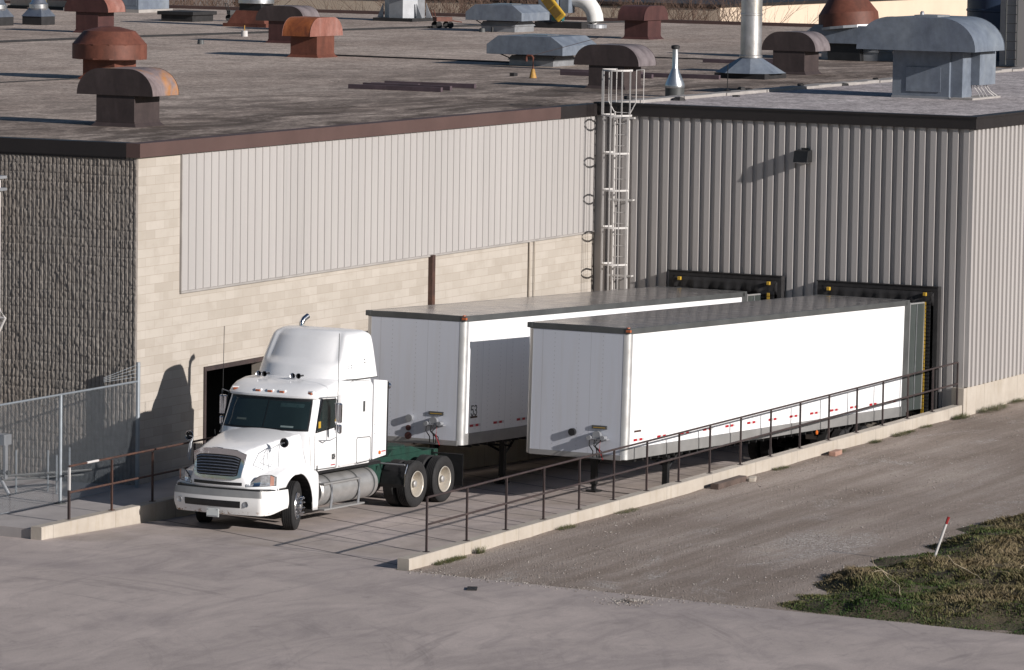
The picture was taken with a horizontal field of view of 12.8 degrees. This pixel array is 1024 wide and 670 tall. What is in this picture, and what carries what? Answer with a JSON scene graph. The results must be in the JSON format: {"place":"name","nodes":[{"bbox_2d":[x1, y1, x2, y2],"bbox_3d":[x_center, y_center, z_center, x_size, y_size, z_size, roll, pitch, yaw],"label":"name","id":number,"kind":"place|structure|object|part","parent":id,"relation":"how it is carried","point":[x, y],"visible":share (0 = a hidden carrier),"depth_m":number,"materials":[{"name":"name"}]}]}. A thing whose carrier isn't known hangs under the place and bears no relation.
{"place":"outdoors","nodes":[
{"label":"outdoors","id":0,"kind":"place"},
{"bbox_2d":[170,0,234,6],"bbox_3d":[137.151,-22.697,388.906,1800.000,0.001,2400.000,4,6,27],"label":"ground","id":1,"kind":"structure","parent":0,"point":[220,1],"depth_m":503.16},
{"bbox_2d":[169,0,226,5],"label":"bare tree","id":2,"kind":"object","parent":1,"relation":"on","point":[194,3],"visible":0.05,"depth_m":225.85,"materials":[{"name":"brown plant"}]},
{"bbox_2d":[173,0,235,6],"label":"bare tree","id":3,"kind":"object","parent":1,"relation":"on","point":[214,4],"visible":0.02,"depth_m":234.81,"materials":[{"name":"brown plant"}]},
{"bbox_2d":[169,0,277,6],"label":"bare tree","id":4,"kind":"object","parent":1,"relation":"on","point":[194,1],"visible":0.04,"depth_m":224.99,"materials":[{"name":"brown plant"}]},
{"bbox_2d":[170,0,278,6],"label":"bare tree","id":5,"kind":"object","parent":1,"relation":"on","point":[206,2],"visible":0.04,"depth_m":230.19,"materials":[{"name":"brown plant"}]},
{"bbox_2d":[181,0,286,6],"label":"bare tree","id":6,"kind":"object","parent":1,"relation":"on","point":[237,5],"visible":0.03,"depth_m":228.24,"materials":[{"name":"grey plant"}]},
{"bbox_2d":[31,439,552,539],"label":"retaining wall","id":7,"kind":"structure","parent":1,"relation":"on","point":[166,508],"depth_m":97.29,"materials":[{"name":"concrete"}]},
{"bbox_2d":[67,436,416,519],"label":"handrail","id":8,"kind":"object","parent":7,"relation":"on","point":[152,475],"visible":0.28,"depth_m":96.36,"materials":[{"name":"brown metal"}]},
{"bbox_2d":[303,0,483,13],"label":"bare tree","id":9,"kind":"object","parent":1,"relation":"on","point":[371,2],"visible":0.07,"depth_m":228.66,"materials":[{"name":"brown plant"}]},
{"bbox_2d":[338,0,501,12],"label":"bare tree","id":10,"kind":"object","parent":1,"relation":"on","point":[430,4],"visible":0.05,"depth_m":225.69,"materials":[{"name":"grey plant"}]},
{"bbox_2d":[378,0,479,13],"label":"bare tree","id":11,"kind":"object","parent":1,"relation":"on","point":[459,1],"visible":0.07,"depth_m":220.24,"materials":[{"name":"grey plant"}]},
{"bbox_2d":[425,0,481,12],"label":"bare tree","id":12,"kind":"object","parent":1,"relation":"on","point":[447,7],"visible":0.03,"depth_m":222.95,"materials":[{"name":"grey plant"}]},
{"bbox_2d":[373,0,537,12],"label":"bare tree","id":13,"kind":"object","parent":1,"relation":"on","point":[450,6],"visible":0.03,"depth_m":226.72,"materials":[{"name":"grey plant"}]},
{"bbox_2d":[0,0,1009,484],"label":"warehouse","id":14,"kind":"structure","parent":1,"relation":"on","point":[254,192],"depth_m":109.13,"materials":[{"name":"beige concrete"}]},
{"bbox_2d":[0,0,13,25],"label":"turret vent","id":15,"kind":"object","parent":14,"relation":"on","point":[6,17],"visible":1,"depth_m":180.49,"materials":[{"name":"silver metal"}]},
{"bbox_2d":[8,0,66,9],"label":"orange duct unit","id":16,"kind":"object","parent":14,"relation":"on","point":[52,4],"visible":0.18,"depth_m":203.76,"materials":[{"name":"red paint"}]},
{"bbox_2d":[22,0,54,24],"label":"turret vent","id":17,"kind":"object","parent":14,"relation":"on","point":[38,12],"visible":1,"depth_m":181.95,"materials":[{"name":"silver metal"}]},
{"bbox_2d":[64,0,125,32],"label":"hooded vent","id":18,"kind":"object","parent":14,"relation":"on","point":[90,14],"visible":0.77,"depth_m":173.56,"materials":[{"name":"red metal"}]},
{"bbox_2d":[72,26,146,78],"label":"mushroom vent","id":19,"kind":"object","parent":14,"relation":"on","point":[105,47],"visible":0.81,"depth_m":133.35,"materials":[{"name":"red metal"}]},
{"bbox_2d":[63,0,172,12],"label":"plant cabinet","id":20,"kind":"object","parent":14,"relation":"on","point":[141,6],"visible":0.47,"depth_m":200.82,"materials":[{"name":"grey metal"}]},
{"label":"door","id":21,"kind":"part","parent":20,"relation":"part of","materials":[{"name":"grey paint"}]},
{"bbox_2d":[77,66,178,127],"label":"hooded vent","id":22,"kind":"object","parent":14,"relation":"on","point":[127,96],"visible":1,"depth_m":108.68,"materials":[{"name":"brown metal"}]},
{"bbox_2d":[157,10,216,21],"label":"skylight","id":23,"kind":"object","parent":14,"relation":"on","point":[186,15],"visible":1,"depth_m":189.14,"materials":[{"name":"black metal"}]},
{"bbox_2d":[225,3,235,20],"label":"roofing cart","id":24,"kind":"object","parent":14,"relation":"on","point":[230,13],"visible":0.35,"depth_m":190.26,"materials":[{"name":"black metal"}]},
{"bbox_2d":[241,25,247,36],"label":"roof stub","id":25,"kind":"object","parent":14,"relation":"on","point":[244,33],"visible":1,"depth_m":172.23,"materials":[{"name":"white paint"}]},
{"bbox_2d":[223,0,273,27],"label":"chimney stack","id":26,"kind":"object","parent":14,"relation":"on","point":[245,14],"visible":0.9,"depth_m":183.62,"materials":[{"name":"red metal"}]},
{"bbox_2d":[256,5,319,43],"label":"hooded vent","id":27,"kind":"object","parent":14,"relation":"on","point":[276,16],"visible":0.68,"depth_m":165.91,"materials":[{"name":"red metal"}]},
{"bbox_2d":[282,16,342,57],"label":"hooded vent","id":28,"kind":"object","parent":14,"relation":"on","point":[312,37],"visible":1,"depth_m":152.75,"materials":[{"name":"orange metal"}]},
{"bbox_2d":[348,84,442,91],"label":"timber board","id":29,"kind":"object","parent":14,"relation":"on","point":[392,87],"visible":1,"depth_m":129.75,"materials":[{"name":"brown wood"}]},
{"bbox_2d":[371,82,419,84],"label":"timber board","id":30,"kind":"object","parent":14,"relation":"on","point":[395,83],"visible":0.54,"depth_m":131.41,"materials":[{"name":"brown wood"}]},
{"bbox_2d":[373,0,432,21],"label":"exhaust fan","id":31,"kind":"object","parent":14,"relation":"on","point":[405,10],"visible":0.97,"depth_m":194.01,"materials":[{"name":"grey metal"}]},
{"bbox_2d":[363,82,451,90],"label":"timber board","id":32,"kind":"object","parent":14,"relation":"on","point":[449,88],"visible":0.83,"depth_m":130.76,"materials":[{"name":"brown wood"}]},
{"bbox_2d":[384,81,475,87],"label":"timber board","id":33,"kind":"object","parent":14,"relation":"on","point":[459,85],"visible":0.74,"depth_m":132.11,"materials":[{"name":"brown wood"}]},
{"bbox_2d":[431,9,461,27],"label":"roofing cart","id":34,"kind":"object","parent":14,"relation":"on","point":[446,24],"visible":1,"depth_m":185.47,"materials":[{"name":"metal"}]},
{"bbox_2d":[479,27,493,31],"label":"roof stub","id":35,"kind":"object","parent":14,"relation":"on","point":[483,29],"visible":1,"depth_m":181.51,"materials":[{"name":"black plastic"}]},
{"bbox_2d":[465,3,548,31],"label":"curb cap vent","id":36,"kind":"object","parent":14,"relation":"on","point":[508,17],"visible":1,"depth_m":181.91,"materials":[{"name":"metal"}]},
{"bbox_2d":[486,34,595,66],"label":"curb cap vent","id":37,"kind":"object","parent":14,"relation":"on","point":[520,47],"visible":0.88,"depth_m":148.21,"materials":[{"name":"metal"}]},
{"bbox_2d":[510,36,603,77],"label":"gooseneck pipe","id":38,"kind":"object","parent":14,"relation":"on","point":[532,74],"visible":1,"depth_m":139.42,"materials":[{"name":"yellow metal"}]},
{"bbox_2d":[535,0,591,28],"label":"blower set","id":39,"kind":"object","parent":14,"relation":"on","point":[557,9],"visible":0.96,"depth_m":187.96,"materials":[{"name":"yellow metal"}]},
{"bbox_2d":[572,0,606,28],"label":"duct elbow","id":40,"kind":"object","parent":14,"relation":"on","point":[591,9],"visible":1,"depth_m":188.00,"materials":[{"name":"silver metal"}]},
{"bbox_2d":[560,69,642,73],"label":"timber board","id":41,"kind":"object","parent":14,"relation":"on","point":[579,70],"visible":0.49,"depth_m":143.12,"materials":[{"name":"brown wood"}]},
{"bbox_2d":[560,71,652,78],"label":"timber board","id":42,"kind":"object","parent":14,"relation":"on","point":[577,73],"visible":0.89,"depth_m":141.44,"materials":[{"name":"brown wood"}]},
{"bbox_2d":[574,43,655,89],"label":"hooded vent","id":43,"kind":"object","parent":14,"relation":"on","point":[597,58],"visible":0.99,"depth_m":132.71,"materials":[{"name":"brown metal"}]},
{"bbox_2d":[617,5,667,39],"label":"hooded vent","id":44,"kind":"object","parent":14,"relation":"on","point":[642,22],"visible":1,"depth_m":175.83,"materials":[{"name":"red metal"}]},
{"bbox_2d":[665,45,684,95],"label":"flue pipe","id":45,"kind":"object","parent":14,"relation":"on","point":[674,84],"visible":0.95,"depth_m":128.22,"materials":[{"name":"metal"}]},
{"bbox_2d":[643,72,720,78],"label":"timber board","id":46,"kind":"object","parent":14,"relation":"on","point":[691,76],"visible":0.86,"depth_m":140.79,"materials":[{"name":"brown wood"}]},
{"bbox_2d":[703,59,772,64],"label":"timber board","id":47,"kind":"object","parent":14,"relation":"on","point":[718,61],"visible":0.45,"depth_m":153.46,"materials":[{"name":"brown wood"}]},
{"bbox_2d":[714,0,785,79],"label":"chimney stack","id":48,"kind":"object","parent":14,"relation":"on","point":[750,62],"visible":1,"depth_m":141.43,"materials":[{"name":"silver metal"}]},
{"bbox_2d":[762,31,829,74],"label":"hooded vent","id":49,"kind":"object","parent":14,"relation":"on","point":[795,52],"visible":0.91,"depth_m":145.00,"materials":[{"name":"brown metal"}]},
{"bbox_2d":[819,0,878,60],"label":"mushroom vent","id":50,"kind":"object","parent":14,"relation":"on","point":[836,14],"visible":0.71,"depth_m":157.06,"materials":[{"name":"red metal"}]},
{"bbox_2d":[807,25,892,60],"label":"curb cap vent","id":51,"kind":"object","parent":14,"relation":"on","point":[845,36],"visible":0.39,"depth_m":157.16,"materials":[{"name":"metal"}]},
{"bbox_2d":[966,0,1000,60],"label":"storage tank","id":52,"kind":"object","parent":14,"relation":"on","point":[989,10],"visible":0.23,"depth_m":159.37,"materials":[{"name":"blue metal"}]},
{"bbox_2d":[433,0,578,16],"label":"bare tree","id":53,"kind":"object","parent":1,"relation":"on","point":[488,1],"visible":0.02,"depth_m":221.37,"materials":[{"name":"grey plant"}]},
{"bbox_2d":[461,0,567,15],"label":"bare tree","id":54,"kind":"object","parent":1,"relation":"on","point":[507,1],"visible":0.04,"depth_m":218.75,"materials":[{"name":"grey plant"}]},
{"bbox_2d":[536,0,700,18],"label":"bare tree","id":55,"kind":"object","parent":1,"relation":"on","point":[613,7],"visible":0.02,"depth_m":219.31,"materials":[{"name":"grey plant"}]},
{"bbox_2d":[273,0,966,23],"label":"building","id":56,"kind":"structure","parent":1,"relation":"on","point":[886,8],"depth_m":237.99,"materials":[{"name":"beige paint"}]},
{"bbox_2d":[607,0,740,21],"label":"bare tree","id":57,"kind":"object","parent":1,"relation":"on","point":[717,9],"visible":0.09,"depth_m":219.93,"materials":[{"name":"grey plant"}]},
{"bbox_2d":[604,0,764,20],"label":"bare tree","id":58,"kind":"object","parent":1,"relation":"on","point":[679,7],"visible":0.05,"depth_m":223.06,"materials":[{"name":"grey plant"}]},
{"bbox_2d":[659,0,783,21],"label":"bare tree","id":59,"kind":"object","parent":1,"relation":"on","point":[694,16],"visible":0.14,"depth_m":217.35,"materials":[{"name":"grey plant"}]},
{"bbox_2d":[639,0,819,23],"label":"bare tree","id":60,"kind":"object","parent":1,"relation":"on","point":[719,10],"visible":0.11,"depth_m":220.04,"materials":[{"name":"brown plant"}]},
{"bbox_2d":[593,67,1023,439],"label":"dock building","id":61,"kind":"structure","parent":1,"relation":"on","point":[883,186],"depth_m":119.01,"materials":[{"name":"metal"}]},
{"bbox_2d":[600,69,644,290],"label":"caged ladder","id":62,"kind":"object","parent":61,"relation":"attached to","point":[626,200],"visible":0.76,"depth_m":120.58,"materials":[{"name":"silver metal"}]},
{"bbox_2d":[668,269,784,299],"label":"dock shelter","id":63,"kind":"object","parent":61,"relation":"attached to","point":[769,286],"visible":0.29,"depth_m":119.67,"materials":[{"name":"black rubber"}]},
{"bbox_2d":[724,66,729,91],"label":"lightning rod","id":64,"kind":"object","parent":61,"relation":"on","point":[727,81],"visible":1,"depth_m":129.17,"materials":[{"name":"black metal"}]},
{"bbox_2d":[793,148,811,162],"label":"wall lamp","id":65,"kind":"object","parent":61,"relation":"attached to","point":[803,155],"visible":1,"depth_m":118.42,"materials":[{"name":"black plastic"}]},
{"bbox_2d":[814,280,940,435],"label":"dock shelter","id":66,"kind":"object","parent":61,"relation":"attached to","point":[930,296],"visible":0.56,"depth_m":117.42,"materials":[{"name":"black rubber"}]},
{"bbox_2d":[856,11,1004,99],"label":"hooded vent","id":67,"kind":"object","parent":61,"relation":"on","point":[937,56],"visible":0.98,"depth_m":128.16,"materials":[{"name":"silver metal"}]},
{"bbox_2d":[0,441,411,538],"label":"sidewalk","id":68,"kind":"structure","parent":0,"point":[18,524],"depth_m":98.03,"materials":[{"name":"concrete"}]},
{"bbox_2d":[0,175,11,494],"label":"steel mast","id":69,"kind":"object","parent":68,"relation":"on","point":[5,434],"visible":0.84,"depth_m":98.52,"materials":[{"name":"grey metal"}]},
{"bbox_2d":[0,447,91,493],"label":"pipe rack","id":70,"kind":"object","parent":68,"relation":"on","point":[48,472],"visible":0.72,"depth_m":99.16,"materials":[{"name":"metal"}]},
{"bbox_2d":[0,362,139,514],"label":"chain link fence","id":71,"kind":"object","parent":68,"relation":"on","point":[136,448],"visible":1,"depth_m":97.75,"materials":[{"name":"metal"}]},
{"bbox_2d":[52,443,750,569],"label":"ramp","id":72,"kind":"structure","parent":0,"point":[377,530],"depth_m":98.46,"materials":[{"name":"concrete"}]},
{"bbox_2d":[174,313,463,529],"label":"semi truck","id":73,"kind":"object","parent":72,"relation":"on","point":[302,427],"visible":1,"depth_m":97.84,"materials":[{"name":"white paint"}]},
{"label":"door window","id":74,"kind":"part","parent":73,"relation":"part of","materials":[{"name":"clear glass"}]},
{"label":"door window","id":75,"kind":"part","parent":73,"relation":"part of","materials":[{"name":"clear glass"}]},
{"bbox_2d":[366,286,760,483],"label":"semi trailer","id":76,"kind":"object","parent":72,"relation":"on","point":[455,374],"visible":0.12,"depth_m":105.03,"materials":[{"name":"white paint"}]},
{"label":"rear door","id":77,"kind":"part","parent":76,"relation":"part of","materials":[{"name":"metal"}]},
{"bbox_2d":[526,294,924,491],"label":"semi trailer","id":78,"kind":"object","parent":72,"relation":"on","point":[599,383],"visible":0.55,"depth_m":106.63,"materials":[{"name":"white paint"}]},
{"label":"rear door","id":79,"kind":"part","parent":78,"relation":"part of","materials":[{"name":"metal"}]},
{"bbox_2d":[0,536,1023,669],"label":"road","id":80,"kind":"structure","parent":0,"point":[72,605],"depth_m":83.53,"materials":[{"name":"concrete"}]},
{"bbox_2d":[467,586,477,590],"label":"rubber scrap","id":81,"kind":"object","parent":80,"relation":"on","point":[471,588],"visible":1,"depth_m":87.80,"materials":[{"name":"black rubber"}]},
{"bbox_2d":[409,570,762,608],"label":"gravel edge","id":82,"kind":"object","parent":80,"relation":"on","point":[578,588],"visible":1,"depth_m":88.23,"materials":[{"name":"grey gravel"}]},
{"bbox_2d":[572,594,671,607],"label":"gravel spill","id":83,"kind":"object","parent":80,"relation":"on","point":[630,600],"visible":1,"depth_m":86.62,"materials":[{"name":"grey gravel"}]},
{"bbox_2d":[673,97,685,100],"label":"roof debris","id":84,"kind":"object","parent":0,"point":[679,99],"visible":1,"depth_m":124.73,"materials":[{"name":"black rubber"}]},
{"bbox_2d":[408,399,1023,634],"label":"dirt","id":85,"kind":"structure","parent":0,"point":[900,498],"depth_m":97.02,"materials":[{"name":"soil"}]},
{"bbox_2d":[434,557,453,564],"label":"weed tuft","id":86,"kind":"object","parent":85,"relation":"on","point":[445,562],"visible":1,"depth_m":91.35,"materials":[{"name":"green plant"}]},
{"bbox_2d":[449,554,467,560],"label":"weed tuft","id":87,"kind":"object","parent":85,"relation":"on","point":[457,557],"visible":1,"depth_m":91.84,"materials":[{"name":"green plant"}]},
{"bbox_2d":[474,546,486,553],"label":"weed tuft","id":88,"kind":"object","parent":85,"relation":"on","point":[481,551],"visible":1,"depth_m":92.73,"materials":[{"name":"green plant"}]},
{"bbox_2d":[556,524,575,529],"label":"weed tuft","id":89,"kind":"object","parent":85,"relation":"on","point":[568,527],"visible":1,"depth_m":96.21,"materials":[{"name":"green plant"}]},
{"bbox_2d":[615,507,640,513],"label":"weed tuft","id":90,"kind":"object","parent":85,"relation":"on","point":[632,508],"visible":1,"depth_m":98.90,"materials":[{"name":"green plant"}]},
{"bbox_2d":[397,405,961,570],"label":"retaining wall","id":91,"kind":"structure","parent":85,"relation":"on","point":[609,506],"depth_m":101.18,"materials":[{"name":"concrete"}]},
{"bbox_2d":[423,362,958,551],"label":"handrail","id":92,"kind":"object","parent":91,"relation":"on","point":[579,483],"visible":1,"depth_m":101.86,"materials":[{"name":"brown metal"}]},
{"bbox_2d":[711,475,746,489],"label":"timber offcut","id":93,"kind":"object","parent":85,"relation":"on","point":[725,483],"visible":1,"depth_m":103.24,"materials":[{"name":"brown wood"}]},
{"bbox_2d":[748,476,756,481],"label":"concrete chunk","id":94,"kind":"object","parent":85,"relation":"on","point":[752,478],"visible":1,"depth_m":104.06,"materials":[{"name":"beige concrete"}]},
{"bbox_2d":[772,465,790,470],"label":"weed tuft","id":95,"kind":"object","parent":85,"relation":"on","point":[785,467],"visible":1,"depth_m":106.39,"materials":[{"name":"green plant"}]},
{"bbox_2d":[829,449,841,456],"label":"broken brick","id":96,"kind":"object","parent":85,"relation":"on","point":[835,452],"visible":1,"depth_m":108.70,"materials":[{"name":"brick"}]},
{"bbox_2d":[893,430,910,436],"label":"weed tuft","id":97,"kind":"object","parent":85,"relation":"on","point":[899,434],"visible":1,"depth_m":112.98,"materials":[{"name":"green plant"}]},
{"bbox_2d":[951,413,971,419],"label":"weed tuft","id":98,"kind":"object","parent":85,"relation":"on","point":[960,416],"visible":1,"depth_m":116.61,"materials":[{"name":"green plant"}]},
{"bbox_2d":[977,401,1007,412],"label":"weed tuft","id":99,"kind":"object","parent":85,"relation":"on","point":[994,408],"visible":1,"depth_m":118.57,"materials":[{"name":"green plant"}]},
{"bbox_2d":[996,0,1023,66],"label":"building","id":100,"kind":"structure","parent":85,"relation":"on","point":[1012,26],"depth_m":153.74,"materials":[{"name":"metal"}]},
{"bbox_2d":[777,511,1023,634],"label":"grass bank","id":101,"kind":"structure","parent":0,"point":[996,619],"depth_m":87.10,"materials":[{"name":"plant"}]},
{"bbox_2d":[934,516,949,555],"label":"marker stake","id":102,"kind":"object","parent":101,"relation":"in","point":[942,535],"visible":0.83,"depth_m":91.87,"materials":[{"name":"white paint"}]},
{"bbox_2d":[948,556,981,579],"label":"dead branch","id":103,"kind":"object","parent":101,"relation":"on","point":[965,569],"visible":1,"depth_m":89.16,"materials":[{"name":"brown wood"}]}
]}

